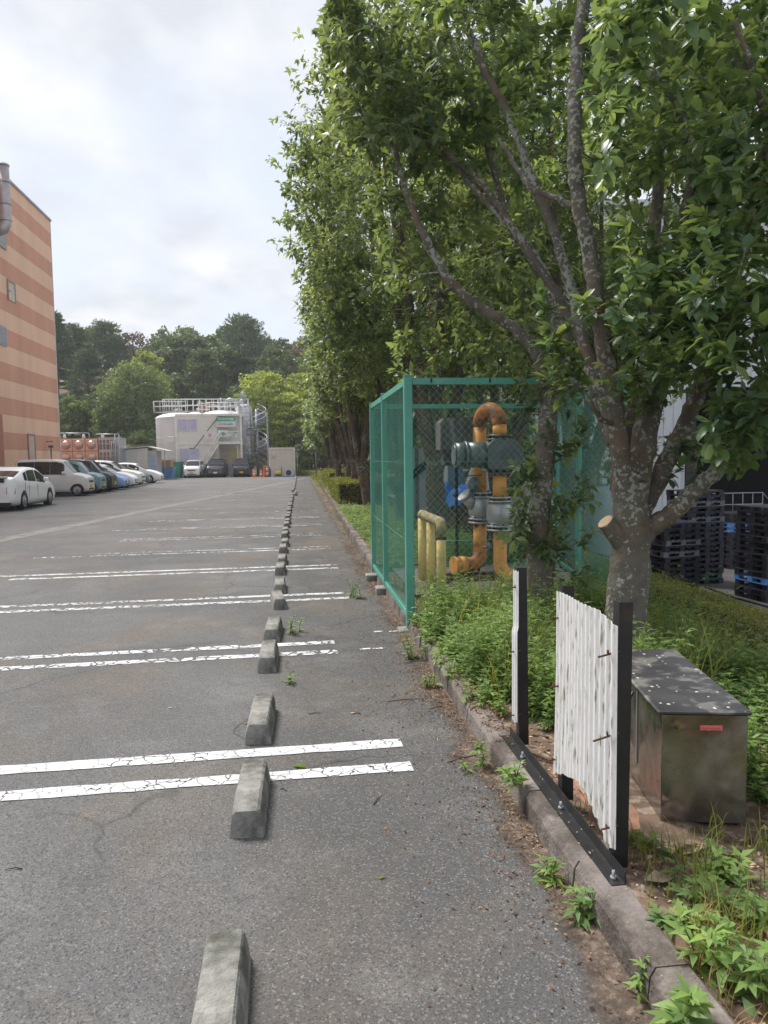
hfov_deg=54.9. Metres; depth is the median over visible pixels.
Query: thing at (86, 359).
pine tree
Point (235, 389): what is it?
broadleaf tree
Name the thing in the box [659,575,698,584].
pallet
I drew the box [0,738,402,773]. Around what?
parking line
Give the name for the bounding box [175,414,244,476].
site office
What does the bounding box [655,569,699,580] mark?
pallet
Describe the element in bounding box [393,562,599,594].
gravel pad
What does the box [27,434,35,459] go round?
door
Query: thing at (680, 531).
pallet
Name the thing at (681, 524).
pallet
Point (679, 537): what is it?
pallet
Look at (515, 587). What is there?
corrugated sheet
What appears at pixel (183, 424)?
window
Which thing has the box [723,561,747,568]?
pallet
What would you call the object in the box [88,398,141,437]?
broadleaf tree
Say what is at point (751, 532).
pallet
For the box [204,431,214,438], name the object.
flag
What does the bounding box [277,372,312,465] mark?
maple tree
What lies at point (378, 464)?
shrub
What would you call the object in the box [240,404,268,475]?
spiral stair
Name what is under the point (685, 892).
weeds
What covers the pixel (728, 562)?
pallet
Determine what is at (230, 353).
broadleaf tree
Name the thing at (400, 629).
fence footing
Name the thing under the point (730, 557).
pallet
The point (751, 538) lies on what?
pallet
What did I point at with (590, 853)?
leaf litter
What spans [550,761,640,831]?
bare soil
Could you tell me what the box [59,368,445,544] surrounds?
terrain
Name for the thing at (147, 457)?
site shed
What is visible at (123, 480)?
parked car
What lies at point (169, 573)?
parking line
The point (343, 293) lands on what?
evergreen tree
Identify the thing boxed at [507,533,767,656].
hedge
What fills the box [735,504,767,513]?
pallet
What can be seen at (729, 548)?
pallet
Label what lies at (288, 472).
air conditioner
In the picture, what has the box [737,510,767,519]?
pallet
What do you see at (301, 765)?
fallen leaf
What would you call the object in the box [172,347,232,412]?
broadleaf tree
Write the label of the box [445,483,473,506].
tarpaulin
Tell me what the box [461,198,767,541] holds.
warehouse
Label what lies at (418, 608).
weeds
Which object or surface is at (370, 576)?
fence footing
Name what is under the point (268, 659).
wheel stop
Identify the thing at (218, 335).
broadleaf tree
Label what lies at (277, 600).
wheel stop
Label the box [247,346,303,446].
broadleaf tree
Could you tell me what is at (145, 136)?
sky
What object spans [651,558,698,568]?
pallet
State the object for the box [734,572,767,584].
pallet
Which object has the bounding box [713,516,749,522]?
pallet
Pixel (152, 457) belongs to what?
door
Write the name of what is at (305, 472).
grass
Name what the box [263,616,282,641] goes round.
wheel stop
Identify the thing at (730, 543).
pallet
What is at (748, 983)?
weed
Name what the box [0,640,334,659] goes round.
parking line
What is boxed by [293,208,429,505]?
evergreen tree
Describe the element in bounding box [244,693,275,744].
wheel stop
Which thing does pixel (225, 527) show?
parking line
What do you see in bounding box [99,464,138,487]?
parked car
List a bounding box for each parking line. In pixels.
[0,478,305,541]
[0,592,343,607]
[0,597,349,612]
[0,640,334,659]
[0,650,337,670]
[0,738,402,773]
[0,761,413,800]
[5,564,334,576]
[9,567,336,579]
[42,548,324,557]
[101,546,326,553]
[113,525,305,530]
[130,535,314,540]
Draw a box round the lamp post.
[313,445,317,475]
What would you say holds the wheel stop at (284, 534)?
on the parking lot
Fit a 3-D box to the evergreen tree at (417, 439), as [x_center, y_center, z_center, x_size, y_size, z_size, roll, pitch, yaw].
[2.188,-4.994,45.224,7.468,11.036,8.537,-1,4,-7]
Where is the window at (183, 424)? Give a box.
[177,419,196,431]
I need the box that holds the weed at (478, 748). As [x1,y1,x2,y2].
[469,739,487,754]
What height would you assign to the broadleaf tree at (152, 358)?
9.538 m
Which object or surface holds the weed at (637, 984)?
on the silt
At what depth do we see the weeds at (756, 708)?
4.06 m
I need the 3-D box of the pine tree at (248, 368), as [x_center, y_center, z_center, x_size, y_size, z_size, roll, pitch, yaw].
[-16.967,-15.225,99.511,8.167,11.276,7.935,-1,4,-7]
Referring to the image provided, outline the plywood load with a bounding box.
[162,460,172,466]
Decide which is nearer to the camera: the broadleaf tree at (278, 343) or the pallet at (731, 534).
the pallet at (731, 534)
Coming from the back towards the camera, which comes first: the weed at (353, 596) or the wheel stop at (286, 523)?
the wheel stop at (286, 523)
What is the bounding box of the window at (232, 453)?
[221,448,238,459]
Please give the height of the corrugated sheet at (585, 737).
0.867 m
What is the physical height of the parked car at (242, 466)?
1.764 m
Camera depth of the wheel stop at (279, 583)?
9.10 m
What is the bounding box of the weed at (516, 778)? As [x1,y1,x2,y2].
[495,760,529,792]
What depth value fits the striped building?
45.73 m
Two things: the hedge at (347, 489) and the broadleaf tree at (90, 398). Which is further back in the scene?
the broadleaf tree at (90, 398)
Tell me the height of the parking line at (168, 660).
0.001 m
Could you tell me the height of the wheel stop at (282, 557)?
0.122 m
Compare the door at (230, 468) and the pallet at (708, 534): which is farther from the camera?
the door at (230, 468)
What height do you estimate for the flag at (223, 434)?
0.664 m
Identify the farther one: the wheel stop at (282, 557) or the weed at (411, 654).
the wheel stop at (282, 557)
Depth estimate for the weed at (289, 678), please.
5.46 m
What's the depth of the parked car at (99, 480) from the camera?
37.84 m
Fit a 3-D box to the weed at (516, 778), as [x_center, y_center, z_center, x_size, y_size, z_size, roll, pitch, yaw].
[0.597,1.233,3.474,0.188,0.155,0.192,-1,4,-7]
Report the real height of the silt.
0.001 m
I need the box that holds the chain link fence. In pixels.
[369,375,625,628]
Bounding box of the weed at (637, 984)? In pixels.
[623,955,649,1005]
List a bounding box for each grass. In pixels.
[187,474,262,477]
[296,469,322,475]
[309,473,330,491]
[324,492,465,559]
[394,562,604,613]
[574,565,767,756]
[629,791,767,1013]
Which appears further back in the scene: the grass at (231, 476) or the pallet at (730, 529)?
the grass at (231, 476)
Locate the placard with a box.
[228,432,236,437]
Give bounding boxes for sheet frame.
[501,567,632,885]
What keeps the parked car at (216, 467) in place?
on the parking lot
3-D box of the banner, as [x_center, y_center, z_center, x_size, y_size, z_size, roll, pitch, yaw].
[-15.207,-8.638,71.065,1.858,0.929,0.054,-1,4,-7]
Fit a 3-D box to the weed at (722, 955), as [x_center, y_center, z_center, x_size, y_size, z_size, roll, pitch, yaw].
[0.981,1.324,2.206,0.233,0.217,0.280,-1,4,-7]
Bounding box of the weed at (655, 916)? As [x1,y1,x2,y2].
[644,899,709,938]
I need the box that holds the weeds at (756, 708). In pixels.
[446,533,767,806]
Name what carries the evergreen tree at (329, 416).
on the planting bed
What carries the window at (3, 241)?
in the striped building
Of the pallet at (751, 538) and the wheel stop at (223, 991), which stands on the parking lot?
the wheel stop at (223, 991)
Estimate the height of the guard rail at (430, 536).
0.954 m
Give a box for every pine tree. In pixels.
[55,310,78,408]
[57,321,99,393]
[62,341,110,409]
[71,319,133,379]
[214,312,275,395]
[226,355,282,416]
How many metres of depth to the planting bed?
3.01 m
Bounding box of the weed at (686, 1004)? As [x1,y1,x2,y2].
[644,970,714,1023]
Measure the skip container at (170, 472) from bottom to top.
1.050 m
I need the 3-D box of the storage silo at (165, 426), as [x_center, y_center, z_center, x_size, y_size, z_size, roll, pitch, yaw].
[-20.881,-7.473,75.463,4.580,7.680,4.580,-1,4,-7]
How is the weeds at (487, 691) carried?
on the planting bed
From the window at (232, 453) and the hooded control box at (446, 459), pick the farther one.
the window at (232, 453)
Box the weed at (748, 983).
[724,937,767,1017]
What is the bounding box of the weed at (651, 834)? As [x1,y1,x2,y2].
[628,828,660,853]
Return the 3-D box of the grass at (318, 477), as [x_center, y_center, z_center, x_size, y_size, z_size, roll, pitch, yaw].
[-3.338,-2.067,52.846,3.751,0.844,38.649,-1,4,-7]
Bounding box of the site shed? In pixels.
[125,446,170,479]
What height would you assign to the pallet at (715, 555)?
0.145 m
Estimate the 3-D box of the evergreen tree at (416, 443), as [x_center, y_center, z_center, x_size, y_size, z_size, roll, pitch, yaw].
[2.440,-3.601,34.427,5.650,9.872,7.705,-1,4,-7]
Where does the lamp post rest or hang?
on the kerb at (629, 939)
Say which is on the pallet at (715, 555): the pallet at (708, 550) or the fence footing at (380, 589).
the pallet at (708, 550)
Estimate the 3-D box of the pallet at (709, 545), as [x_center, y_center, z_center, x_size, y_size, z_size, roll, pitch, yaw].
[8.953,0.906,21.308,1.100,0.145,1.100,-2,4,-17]
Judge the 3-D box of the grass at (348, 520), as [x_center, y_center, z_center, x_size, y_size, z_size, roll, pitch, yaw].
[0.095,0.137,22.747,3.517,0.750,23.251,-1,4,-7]
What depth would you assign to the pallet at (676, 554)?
19.18 m
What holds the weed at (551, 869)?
on the silt
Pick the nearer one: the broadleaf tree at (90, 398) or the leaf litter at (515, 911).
the leaf litter at (515, 911)
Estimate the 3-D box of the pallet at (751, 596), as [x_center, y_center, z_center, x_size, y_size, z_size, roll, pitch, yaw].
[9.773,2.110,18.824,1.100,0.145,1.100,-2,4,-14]
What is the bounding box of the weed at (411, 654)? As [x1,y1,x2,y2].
[397,628,442,659]
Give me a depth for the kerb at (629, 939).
2.77 m
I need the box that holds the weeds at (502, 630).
[413,550,767,725]
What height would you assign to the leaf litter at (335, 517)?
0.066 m
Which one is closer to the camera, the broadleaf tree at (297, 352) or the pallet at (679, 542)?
the pallet at (679, 542)
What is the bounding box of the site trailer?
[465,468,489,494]
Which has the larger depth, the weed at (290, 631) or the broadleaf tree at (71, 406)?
the broadleaf tree at (71, 406)
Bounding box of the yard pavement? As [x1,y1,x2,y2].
[388,494,767,613]
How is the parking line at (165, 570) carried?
on the parking lot
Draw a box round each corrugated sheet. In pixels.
[510,569,520,724]
[549,591,619,849]
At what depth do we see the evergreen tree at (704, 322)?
4.96 m
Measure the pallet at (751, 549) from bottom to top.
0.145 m
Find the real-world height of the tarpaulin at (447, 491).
0.520 m
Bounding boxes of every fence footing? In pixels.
[365,573,376,581]
[375,585,385,594]
[397,626,408,632]
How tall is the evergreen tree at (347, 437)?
8.482 m
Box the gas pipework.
[425,402,555,584]
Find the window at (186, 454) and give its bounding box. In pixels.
[179,448,199,460]
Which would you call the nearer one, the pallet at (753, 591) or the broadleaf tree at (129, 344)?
the pallet at (753, 591)
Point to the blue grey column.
(461, 478)
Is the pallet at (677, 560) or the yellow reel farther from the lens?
the yellow reel
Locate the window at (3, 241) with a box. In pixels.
[0,234,6,249]
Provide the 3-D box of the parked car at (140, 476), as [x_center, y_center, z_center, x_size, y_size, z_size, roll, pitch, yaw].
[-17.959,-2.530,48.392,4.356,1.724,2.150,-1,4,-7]
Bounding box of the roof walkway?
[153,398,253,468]
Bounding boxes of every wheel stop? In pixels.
[191,929,250,1023]
[229,759,270,838]
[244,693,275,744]
[256,640,278,672]
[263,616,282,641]
[270,590,286,609]
[274,562,285,575]
[274,577,285,593]
[277,553,286,565]
[278,543,287,553]
[281,531,288,538]
[281,538,288,546]
[282,526,288,530]
[283,521,289,527]
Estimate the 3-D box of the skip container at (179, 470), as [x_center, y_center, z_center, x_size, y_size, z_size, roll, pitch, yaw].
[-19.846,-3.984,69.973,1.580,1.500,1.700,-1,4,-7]
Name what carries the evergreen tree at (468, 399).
on the yard pavement
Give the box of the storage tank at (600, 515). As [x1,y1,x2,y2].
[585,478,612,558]
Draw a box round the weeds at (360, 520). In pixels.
[337,499,526,568]
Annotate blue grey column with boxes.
[444,466,464,489]
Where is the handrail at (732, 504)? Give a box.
[713,492,767,514]
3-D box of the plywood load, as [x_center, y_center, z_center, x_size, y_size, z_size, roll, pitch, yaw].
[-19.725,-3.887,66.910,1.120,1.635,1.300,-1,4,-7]
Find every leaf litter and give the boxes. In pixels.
[318,489,363,559]
[323,544,643,1023]
[398,582,767,1004]
[413,617,520,746]
[472,690,712,1021]
[497,701,767,1014]
[576,765,767,1023]
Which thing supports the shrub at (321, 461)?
on the terrain at (62, 392)
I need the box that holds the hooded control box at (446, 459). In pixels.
[436,417,479,570]
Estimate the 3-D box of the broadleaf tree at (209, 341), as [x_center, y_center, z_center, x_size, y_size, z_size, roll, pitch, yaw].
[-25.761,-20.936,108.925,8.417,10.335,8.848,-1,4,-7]
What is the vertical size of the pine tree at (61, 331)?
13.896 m
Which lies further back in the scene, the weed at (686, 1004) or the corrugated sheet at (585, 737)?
the corrugated sheet at (585, 737)
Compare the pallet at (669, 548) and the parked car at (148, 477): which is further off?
the parked car at (148, 477)
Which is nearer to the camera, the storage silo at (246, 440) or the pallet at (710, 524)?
the pallet at (710, 524)
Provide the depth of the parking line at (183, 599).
8.78 m
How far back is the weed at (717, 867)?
2.72 m
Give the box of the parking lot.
[0,475,613,1023]
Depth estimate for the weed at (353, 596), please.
8.74 m
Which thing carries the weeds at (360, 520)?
on the planting bed
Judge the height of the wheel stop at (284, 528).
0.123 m
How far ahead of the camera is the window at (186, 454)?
70.98 m
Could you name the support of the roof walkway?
on the storage silo at (220, 410)
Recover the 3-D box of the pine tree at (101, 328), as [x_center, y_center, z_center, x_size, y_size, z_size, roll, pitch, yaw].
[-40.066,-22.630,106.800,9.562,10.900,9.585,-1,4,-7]
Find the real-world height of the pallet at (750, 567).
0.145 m
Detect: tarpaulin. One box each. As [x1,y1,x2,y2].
[425,482,450,500]
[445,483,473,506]
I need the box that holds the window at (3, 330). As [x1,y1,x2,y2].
[0,325,7,346]
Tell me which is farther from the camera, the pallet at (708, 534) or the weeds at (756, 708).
the pallet at (708, 534)
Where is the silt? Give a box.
[310,479,659,1023]
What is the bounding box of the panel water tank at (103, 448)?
[60,433,125,462]
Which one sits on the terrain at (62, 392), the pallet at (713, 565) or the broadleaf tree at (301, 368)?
the broadleaf tree at (301, 368)
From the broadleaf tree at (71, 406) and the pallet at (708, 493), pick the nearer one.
the pallet at (708, 493)
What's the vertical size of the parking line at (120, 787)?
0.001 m
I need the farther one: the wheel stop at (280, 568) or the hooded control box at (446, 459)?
the wheel stop at (280, 568)
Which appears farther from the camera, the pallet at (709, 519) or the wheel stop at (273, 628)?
the pallet at (709, 519)
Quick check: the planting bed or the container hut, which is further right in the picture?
the planting bed
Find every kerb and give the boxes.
[319,480,734,1023]
[591,551,767,607]
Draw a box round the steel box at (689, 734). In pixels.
[630,649,751,823]
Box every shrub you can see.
[116,428,155,444]
[289,426,343,470]
[314,454,369,467]
[345,443,394,478]
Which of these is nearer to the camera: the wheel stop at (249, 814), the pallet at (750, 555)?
the wheel stop at (249, 814)
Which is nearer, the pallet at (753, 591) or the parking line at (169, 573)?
the parking line at (169, 573)
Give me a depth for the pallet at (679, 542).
19.18 m
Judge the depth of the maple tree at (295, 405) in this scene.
80.25 m
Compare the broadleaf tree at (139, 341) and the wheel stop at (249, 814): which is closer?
the wheel stop at (249, 814)
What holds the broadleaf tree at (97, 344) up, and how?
on the terrain at (62, 392)
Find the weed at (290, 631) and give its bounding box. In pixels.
[285,615,304,633]
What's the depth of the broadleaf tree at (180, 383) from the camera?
92.56 m
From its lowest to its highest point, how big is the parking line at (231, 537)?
0.001 m
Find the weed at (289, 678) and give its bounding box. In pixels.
[283,671,295,683]
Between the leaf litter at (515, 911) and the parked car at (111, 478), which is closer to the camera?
the leaf litter at (515, 911)
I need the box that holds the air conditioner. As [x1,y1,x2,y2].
[285,469,292,475]
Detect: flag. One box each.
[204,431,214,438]
[218,430,227,436]
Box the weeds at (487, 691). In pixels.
[405,603,508,715]
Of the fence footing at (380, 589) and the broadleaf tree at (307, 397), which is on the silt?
the fence footing at (380, 589)
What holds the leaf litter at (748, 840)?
on the planting bed
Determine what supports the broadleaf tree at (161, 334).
on the terrain at (62, 392)
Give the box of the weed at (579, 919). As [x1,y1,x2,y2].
[561,881,601,930]
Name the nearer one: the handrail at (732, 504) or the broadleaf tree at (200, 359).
the handrail at (732, 504)
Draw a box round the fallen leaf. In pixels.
[293,763,306,767]
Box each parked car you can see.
[0,467,54,509]
[15,459,94,495]
[67,459,117,491]
[71,461,106,493]
[94,460,145,485]
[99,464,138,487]
[105,470,129,488]
[118,463,150,484]
[120,463,163,482]
[183,460,204,477]
[205,459,227,477]
[232,458,251,476]
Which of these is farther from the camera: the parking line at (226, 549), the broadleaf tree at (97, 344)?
the broadleaf tree at (97, 344)
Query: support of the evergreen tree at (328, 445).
on the planting bed
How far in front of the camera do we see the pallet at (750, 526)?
18.56 m
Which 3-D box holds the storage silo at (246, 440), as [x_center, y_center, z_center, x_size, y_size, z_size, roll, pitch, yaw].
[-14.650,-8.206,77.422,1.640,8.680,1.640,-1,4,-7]
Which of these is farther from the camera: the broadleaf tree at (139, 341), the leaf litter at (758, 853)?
the broadleaf tree at (139, 341)
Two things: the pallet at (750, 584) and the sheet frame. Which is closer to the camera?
the sheet frame
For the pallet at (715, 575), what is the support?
on the pallet at (706, 581)
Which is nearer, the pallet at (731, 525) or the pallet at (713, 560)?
the pallet at (713, 560)
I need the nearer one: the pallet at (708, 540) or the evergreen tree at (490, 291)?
the evergreen tree at (490, 291)
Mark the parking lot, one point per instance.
(116, 907)
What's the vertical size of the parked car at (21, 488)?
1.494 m
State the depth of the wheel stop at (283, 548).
12.90 m
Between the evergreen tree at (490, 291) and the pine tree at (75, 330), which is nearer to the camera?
the evergreen tree at (490, 291)
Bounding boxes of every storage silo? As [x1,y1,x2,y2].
[155,402,187,461]
[188,401,206,413]
[205,398,237,413]
[235,392,252,474]
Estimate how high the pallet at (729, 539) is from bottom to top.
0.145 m
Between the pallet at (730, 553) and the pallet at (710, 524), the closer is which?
the pallet at (710, 524)
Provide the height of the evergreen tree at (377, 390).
10.020 m
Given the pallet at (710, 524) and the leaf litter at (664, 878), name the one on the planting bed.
the leaf litter at (664, 878)
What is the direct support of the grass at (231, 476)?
on the parking lot
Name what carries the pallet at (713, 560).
on the pallet at (713, 565)
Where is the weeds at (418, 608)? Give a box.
[404,570,574,611]
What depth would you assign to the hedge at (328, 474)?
38.18 m
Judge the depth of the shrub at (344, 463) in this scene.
82.23 m
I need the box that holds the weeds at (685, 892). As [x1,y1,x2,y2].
[630,796,767,952]
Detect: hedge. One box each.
[322,467,369,486]
[329,476,381,504]
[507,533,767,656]
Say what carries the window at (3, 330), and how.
in the striped building
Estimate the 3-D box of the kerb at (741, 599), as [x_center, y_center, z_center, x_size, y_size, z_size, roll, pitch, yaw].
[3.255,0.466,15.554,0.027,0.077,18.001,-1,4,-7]
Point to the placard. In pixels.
(232, 434)
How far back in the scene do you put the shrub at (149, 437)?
81.89 m
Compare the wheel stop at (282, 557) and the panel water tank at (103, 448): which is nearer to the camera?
the wheel stop at (282, 557)
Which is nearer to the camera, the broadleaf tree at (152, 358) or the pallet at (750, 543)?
the pallet at (750, 543)
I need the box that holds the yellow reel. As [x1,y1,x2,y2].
[274,471,281,475]
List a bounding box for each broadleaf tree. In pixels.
[59,393,91,437]
[71,326,118,361]
[71,392,102,432]
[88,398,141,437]
[90,360,183,433]
[98,343,137,370]
[105,331,150,363]
[130,347,165,413]
[137,325,184,368]
[140,337,189,375]
[153,332,204,392]
[157,372,197,412]
[167,325,203,343]
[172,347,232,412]
[182,334,226,400]
[193,342,250,407]
[212,383,266,445]
[215,323,267,360]
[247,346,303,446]
[258,337,298,392]
[279,342,305,424]
[283,350,312,469]
[291,336,309,371]
[299,360,343,461]
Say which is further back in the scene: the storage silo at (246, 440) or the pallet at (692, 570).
the storage silo at (246, 440)
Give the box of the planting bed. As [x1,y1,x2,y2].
[317,474,767,1023]
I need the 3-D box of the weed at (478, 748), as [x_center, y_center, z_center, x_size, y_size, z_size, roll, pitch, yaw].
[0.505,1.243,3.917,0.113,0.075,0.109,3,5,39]
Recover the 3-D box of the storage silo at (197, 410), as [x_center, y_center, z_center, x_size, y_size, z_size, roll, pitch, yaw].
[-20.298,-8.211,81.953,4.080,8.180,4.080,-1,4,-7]
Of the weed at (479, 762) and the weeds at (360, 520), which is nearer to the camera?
the weed at (479, 762)
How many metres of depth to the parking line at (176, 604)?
8.47 m
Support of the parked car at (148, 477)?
on the parking lot
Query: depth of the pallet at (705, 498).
20.86 m
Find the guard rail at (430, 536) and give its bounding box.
[417,510,446,594]
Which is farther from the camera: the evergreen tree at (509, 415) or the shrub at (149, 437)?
the shrub at (149, 437)
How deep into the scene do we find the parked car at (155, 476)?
53.73 m
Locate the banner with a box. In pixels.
[216,417,235,426]
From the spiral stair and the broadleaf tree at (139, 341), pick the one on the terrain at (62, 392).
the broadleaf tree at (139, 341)
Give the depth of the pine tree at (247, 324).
101.33 m
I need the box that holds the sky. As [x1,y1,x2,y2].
[0,0,767,371]
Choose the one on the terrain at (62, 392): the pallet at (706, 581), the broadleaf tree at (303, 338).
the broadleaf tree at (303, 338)
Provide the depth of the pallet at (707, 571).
20.93 m
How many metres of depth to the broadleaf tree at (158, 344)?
108.88 m
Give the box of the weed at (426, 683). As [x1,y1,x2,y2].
[418,673,442,687]
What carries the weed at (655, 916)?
on the planting bed
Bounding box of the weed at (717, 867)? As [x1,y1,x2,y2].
[697,837,755,888]
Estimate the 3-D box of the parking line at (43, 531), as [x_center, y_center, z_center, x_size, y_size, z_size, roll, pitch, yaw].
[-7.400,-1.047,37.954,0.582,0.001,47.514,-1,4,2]
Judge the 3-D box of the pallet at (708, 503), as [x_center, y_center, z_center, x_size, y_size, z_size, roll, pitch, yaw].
[8.927,-0.266,21.218,1.100,0.145,1.100,-2,4,-15]
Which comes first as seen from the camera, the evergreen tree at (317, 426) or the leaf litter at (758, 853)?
the leaf litter at (758, 853)
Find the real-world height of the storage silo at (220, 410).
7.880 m
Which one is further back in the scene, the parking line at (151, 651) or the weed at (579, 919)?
the parking line at (151, 651)
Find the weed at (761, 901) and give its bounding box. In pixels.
[725,876,767,936]
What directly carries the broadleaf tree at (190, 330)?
on the terrain at (62, 392)
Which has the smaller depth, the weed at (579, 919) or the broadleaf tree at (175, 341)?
the weed at (579, 919)
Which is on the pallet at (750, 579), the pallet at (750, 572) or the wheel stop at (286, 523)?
the pallet at (750, 572)
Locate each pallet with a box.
[649,552,700,563]
[650,542,699,551]
[650,548,699,557]
[651,536,700,546]
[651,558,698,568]
[651,564,699,574]
[655,531,699,540]
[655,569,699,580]
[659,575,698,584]
[660,525,699,534]
[666,489,723,495]
[666,499,724,506]
[666,520,700,528]
[667,495,724,501]
[678,514,724,521]
[682,509,723,517]
[686,519,723,527]
[687,504,724,511]
[687,524,723,532]
[688,529,723,537]
[688,534,723,542]
[688,541,724,548]
[689,545,723,553]
[689,550,723,558]
[690,561,722,569]
[699,554,723,563]
[699,571,722,579]
[699,576,722,584]
[700,566,723,573]
[711,538,747,545]
[712,511,750,518]
[712,521,748,527]
[712,529,749,536]
[712,547,748,554]
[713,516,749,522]
[713,525,747,531]
[714,543,749,550]
[714,552,747,559]
[723,534,747,541]
[723,556,748,564]
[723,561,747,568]
[734,550,767,561]
[734,567,767,579]
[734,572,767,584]
[734,584,767,596]
[734,589,767,602]
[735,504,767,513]
[735,532,767,543]
[735,555,767,567]
[735,561,767,572]
[735,578,767,590]
[736,515,767,524]
[736,522,767,531]
[736,527,767,537]
[736,539,767,549]
[736,544,767,555]
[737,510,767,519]
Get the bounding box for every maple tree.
[232,370,301,463]
[260,390,310,464]
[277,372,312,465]
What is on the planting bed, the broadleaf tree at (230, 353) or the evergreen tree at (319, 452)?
the evergreen tree at (319, 452)
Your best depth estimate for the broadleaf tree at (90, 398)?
89.99 m
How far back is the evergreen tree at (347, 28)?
6.91 m
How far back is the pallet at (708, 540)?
20.85 m
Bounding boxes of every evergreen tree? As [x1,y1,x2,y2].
[265,0,585,539]
[293,81,505,523]
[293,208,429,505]
[297,270,413,478]
[301,401,330,467]
[302,388,379,476]
[302,390,339,459]
[305,380,369,468]
[307,325,394,476]
[307,400,340,467]
[315,0,603,617]
[368,391,449,474]
[378,344,489,471]
[380,0,767,647]
[409,99,638,541]
[414,316,538,495]
[435,0,765,570]
[467,208,678,536]
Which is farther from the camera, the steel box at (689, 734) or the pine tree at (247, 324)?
the pine tree at (247, 324)
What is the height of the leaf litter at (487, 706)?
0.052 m
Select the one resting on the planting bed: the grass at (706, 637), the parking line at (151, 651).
the grass at (706, 637)
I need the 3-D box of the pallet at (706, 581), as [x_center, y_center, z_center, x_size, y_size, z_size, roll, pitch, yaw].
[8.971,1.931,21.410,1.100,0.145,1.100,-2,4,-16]
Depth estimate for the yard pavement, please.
20.50 m
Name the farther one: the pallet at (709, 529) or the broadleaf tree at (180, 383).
the broadleaf tree at (180, 383)
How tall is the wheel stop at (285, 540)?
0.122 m
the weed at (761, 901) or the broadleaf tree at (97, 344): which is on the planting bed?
the weed at (761, 901)
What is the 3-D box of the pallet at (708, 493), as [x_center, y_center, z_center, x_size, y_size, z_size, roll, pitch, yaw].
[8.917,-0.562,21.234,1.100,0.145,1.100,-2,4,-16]
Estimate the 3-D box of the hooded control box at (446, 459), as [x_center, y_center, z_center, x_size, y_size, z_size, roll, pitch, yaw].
[0.959,-0.186,9.334,0.548,2.000,0.320,-1,4,-7]
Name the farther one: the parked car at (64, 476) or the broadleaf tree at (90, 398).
the broadleaf tree at (90, 398)
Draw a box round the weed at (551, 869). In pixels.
[529,853,567,890]
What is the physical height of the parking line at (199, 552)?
0.001 m
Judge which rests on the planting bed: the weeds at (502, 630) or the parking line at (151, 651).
the weeds at (502, 630)
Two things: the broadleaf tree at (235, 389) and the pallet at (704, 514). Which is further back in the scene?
the broadleaf tree at (235, 389)
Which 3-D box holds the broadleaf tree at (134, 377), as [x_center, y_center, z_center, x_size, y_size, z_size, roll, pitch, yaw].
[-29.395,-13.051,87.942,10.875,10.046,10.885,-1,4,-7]
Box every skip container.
[162,467,176,478]
[173,462,183,477]
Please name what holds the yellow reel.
on the parking lot
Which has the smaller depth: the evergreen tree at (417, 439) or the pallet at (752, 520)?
the pallet at (752, 520)
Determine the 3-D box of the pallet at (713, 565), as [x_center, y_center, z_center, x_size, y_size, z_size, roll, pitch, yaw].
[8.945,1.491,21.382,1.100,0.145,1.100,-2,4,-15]
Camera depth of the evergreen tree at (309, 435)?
55.01 m
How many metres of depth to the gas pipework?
8.78 m
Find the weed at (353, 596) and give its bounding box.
[347,578,366,598]
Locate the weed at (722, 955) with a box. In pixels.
[660,898,756,993]
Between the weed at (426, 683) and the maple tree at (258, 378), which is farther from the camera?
the maple tree at (258, 378)
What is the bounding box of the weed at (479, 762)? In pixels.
[457,750,491,773]
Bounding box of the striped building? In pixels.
[0,162,60,466]
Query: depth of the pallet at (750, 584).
18.67 m
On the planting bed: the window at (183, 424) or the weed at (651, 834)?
the weed at (651, 834)
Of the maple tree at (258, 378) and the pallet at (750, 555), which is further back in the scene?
the maple tree at (258, 378)
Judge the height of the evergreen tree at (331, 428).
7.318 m
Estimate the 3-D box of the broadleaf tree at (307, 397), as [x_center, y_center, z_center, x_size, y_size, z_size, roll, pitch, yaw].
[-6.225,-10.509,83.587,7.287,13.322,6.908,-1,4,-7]
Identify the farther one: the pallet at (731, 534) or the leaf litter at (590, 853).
the pallet at (731, 534)
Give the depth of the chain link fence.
7.89 m
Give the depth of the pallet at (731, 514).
23.58 m
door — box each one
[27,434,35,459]
[150,455,155,470]
[222,452,234,474]
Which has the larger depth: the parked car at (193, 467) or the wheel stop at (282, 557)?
the parked car at (193, 467)
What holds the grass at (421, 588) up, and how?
on the planting bed
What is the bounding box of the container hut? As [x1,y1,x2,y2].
[269,448,299,476]

